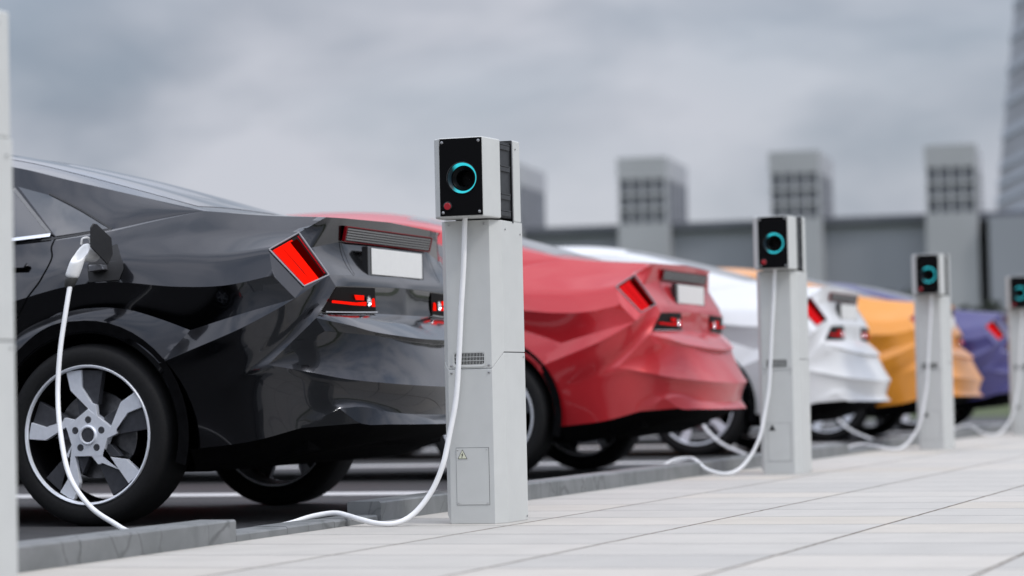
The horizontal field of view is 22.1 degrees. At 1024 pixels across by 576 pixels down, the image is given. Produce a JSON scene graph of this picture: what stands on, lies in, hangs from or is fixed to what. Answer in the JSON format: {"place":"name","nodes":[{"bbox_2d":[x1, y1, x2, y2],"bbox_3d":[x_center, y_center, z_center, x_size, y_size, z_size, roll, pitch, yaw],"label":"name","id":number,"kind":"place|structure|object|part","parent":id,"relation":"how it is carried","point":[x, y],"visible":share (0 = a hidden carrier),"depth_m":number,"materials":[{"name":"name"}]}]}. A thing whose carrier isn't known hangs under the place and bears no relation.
{"place":"outdoors","nodes":[
{"label":"outdoors","id":0,"kind":"place"},
{"bbox_2d":[0,0,1013,226],"label":"sky","id":1,"kind":"structure","parent":0,"point":[284,107],"materials":[{"name":"grey"}]},
{"bbox_2d":[17,416,1010,540],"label":"road","id":2,"kind":"structure","parent":0,"point":[35,520],"depth_m":13.93,"materials":[{"name":"grey asphalt"}]},
{"bbox_2d":[12,155,445,525],"bbox_3d":[-2.581,0.205,11.197,5.020,1.538,2.155,-2,-2,19],"label":"parked car","id":3,"kind":"object","parent":2,"relation":"on","point":[243,350],"visible":0.93,"depth_m":9.89,"materials":[{"name":"black paint"}]},
{"bbox_3d":[-2.206,-0.314,10.350,0.918,0.350,0.226,-2,-2,19],"label":"side window","id":4,"kind":"part","parent":3,"relation":"part of","materials":[{"name":"grey glass"}]},
{"bbox_3d":[-1.766,-0.304,10.171,0.485,0.213,0.095,-3,-3,39],"label":"side window","id":5,"kind":"part","parent":3,"relation":"part of","materials":[{"name":"grey glass"}]},
{"bbox_3d":[-1.487,-0.418,10.859,0.910,0.260,1.040,-2,-2,19],"label":"rear window","id":6,"kind":"part","parent":3,"relation":"part of","materials":[{"name":"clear glass"}]},
{"bbox_2d":[55,218,467,529],"bbox_3d":[-1.013,0.316,9.170,1.669,1.087,0.640,-3,-3,30],"label":"charging cable","id":7,"kind":"object","parent":3,"relation":"attached to","point":[84,253],"visible":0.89,"depth_m":9.09,"materials":[{"name":"white plastic"}]},
{"bbox_2d":[17,212,746,484],"bbox_3d":[-1.117,0.341,15.408,5.020,1.538,2.155,-2,-2,19],"label":"parked car","id":8,"kind":"object","parent":2,"relation":"on","point":[621,358],"visible":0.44,"depth_m":14.04,"materials":[{"name":"red paint"}]},
{"bbox_3d":[-0.301,-0.167,14.382,0.485,0.213,0.095,-3,-3,39],"label":"side window","id":9,"kind":"part","parent":8,"relation":"part of","materials":[{"name":"grey glass"}]},
{"bbox_3d":[-0.022,-0.281,15.069,0.910,0.260,1.040,-2,-2,19],"label":"rear window","id":10,"kind":"part","parent":8,"relation":"part of","materials":[{"name":"grey glass"}]},
{"bbox_2d":[17,423,1000,497],"bbox_3d":[-2.467,1.084,14.064,5.060,0.003,41.000,-2,-2,19],"label":"parking line","id":11,"kind":"object","parent":2,"relation":"on","point":[238,495],"visible":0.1,"depth_m":13.09,"materials":[{"name":"white paint"}]},
{"bbox_2d":[401,246,890,455],"bbox_3d":[0.292,0.473,19.458,5.020,1.538,2.155,-2,-2,19],"label":"parked car","id":12,"kind":"object","parent":2,"relation":"on","point":[848,374],"visible":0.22,"depth_m":18.17,"materials":[{"name":"white paint"}]},
{"bbox_3d":[1.386,-0.150,19.119,0.910,0.260,1.040,-2,-2,19],"label":"rear window","id":13,"kind":"part","parent":12,"relation":"part of","materials":[{"name":"grey glass"}]},
{"bbox_2d":[691,283,1009,430],"bbox_3d":[2.985,0.724,27.199,5.020,1.538,2.155,-2,-2,19],"label":"parked car","id":14,"kind":"object","parent":2,"relation":"on","point":[985,340],"visible":0.13,"depth_m":25.80,"materials":[{"name":"purple paint"}]},
{"bbox_3d":[4.079,0.101,26.860,0.910,0.260,1.040,-2,-2,19],"label":"rear window","id":15,"kind":"part","parent":14,"relation":"part of","materials":[{"name":"grey glass"}]},
{"bbox_2d":[719,268,982,441],"bbox_3d":[1.671,0.601,23.423,5.020,1.538,2.155,-2,-2,19],"label":"parked car","id":16,"kind":"object","parent":2,"relation":"on","point":[891,327],"visible":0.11,"depth_m":22.06,"materials":[{"name":"orange paint"}]},
{"bbox_3d":[2.766,-0.021,23.084,0.910,0.260,1.040,-2,-2,19],"label":"rear window","id":17,"kind":"part","parent":16,"relation":"part of","materials":[{"name":"grey glass"}]},
{"bbox_2d":[18,432,1023,575],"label":"pavement","id":18,"kind":"structure","parent":0,"point":[916,510],"depth_m":8.13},
{"bbox_2d":[0,10,17,575],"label":"charging post","id":19,"kind":"object","parent":18,"relation":"on","point":[8,527],"visible":1,"depth_m":5.91,"materials":[{"name":"white metal"}]},
{"bbox_2d":[434,136,527,523],"bbox_3d":[-0.118,0.147,9.145,0.216,1.342,0.386,-2,-2,19],"label":"charging post","id":20,"kind":"object","parent":18,"relation":"on","point":[477,181],"visible":0.99,"depth_m":9.07,"materials":[{"name":"grey metal"}]},
{"bbox_2d":[753,215,811,473],"bbox_3d":[1.402,0.294,13.643,0.216,1.342,0.386,-2,-2,19],"label":"charging post","id":21,"kind":"object","parent":18,"relation":"on","point":[779,244],"visible":1,"depth_m":13.56,"materials":[{"name":"grey metal"}]},
{"bbox_2d":[664,270,776,475],"bbox_3d":[0.453,0.449,13.309,1.619,1.086,1.062,-2,-2,19],"label":"charging cable","id":22,"kind":"object","parent":21,"relation":"attached to","point":[743,465],"visible":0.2,"depth_m":13.54,"materials":[{"name":"white plastic"}]},
{"bbox_2d":[912,254,954,449],"bbox_3d":[2.887,0.435,17.973,0.216,1.342,0.386,-2,-2,19],"label":"charging post","id":23,"kind":"object","parent":18,"relation":"on","point":[930,274],"visible":1,"depth_m":17.89,"materials":[{"name":"grey metal"}]},
{"bbox_2d":[702,295,932,453],"bbox_3d":[2.016,0.587,17.595,1.679,1.086,0.887,-1,-2,6],"label":"charging cable","id":24,"kind":"object","parent":23,"relation":"attached to","point":[864,444],"visible":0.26,"depth_m":17.85,"materials":[{"name":"white plastic"}]},
{"bbox_2d":[1006,276,1023,434],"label":"charging post","id":25,"kind":"object","parent":18,"relation":"on","point":[1015,293],"visible":1,"depth_m":21.96,"materials":[{"name":"grey metal"}]},
{"bbox_2d":[837,309,1022,438],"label":"charging cable","id":26,"kind":"object","parent":25,"relation":"attached to","point":[960,426],"visible":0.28,"depth_m":21.91,"materials":[{"name":"white plastic"}]},
{"bbox_2d":[867,404,1010,418],"bbox_3d":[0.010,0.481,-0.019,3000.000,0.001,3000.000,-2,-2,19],"label":"ground","id":27,"kind":"structure","parent":0,"point":[996,411],"depth_m":41.41,"materials":[{"name":"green plant"}]},
{"bbox_2d":[17,422,1010,572],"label":"kerb","id":28,"kind":"structure","parent":27,"relation":"on","point":[49,553],"depth_m":9.06,"materials":[{"name":"concrete"}]},
{"bbox_2d":[520,143,1023,312],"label":"industrial hall","id":29,"kind":"structure","parent":27,"relation":"on","point":[984,251],"depth_m":148.19,"materials":[{"name":"grey concrete"}]},
{"bbox_2d":[886,286,1007,312],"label":"hedge","id":30,"kind":"object","parent":27,"relation":"on","point":[991,306],"depth_m":54.54,"materials":[{"name":"green plant"}]},
{"bbox_2d":[996,0,1023,210],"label":"office tower","id":31,"kind":"structure","parent":27,"relation":"on","point":[1010,185],"depth_m":231.08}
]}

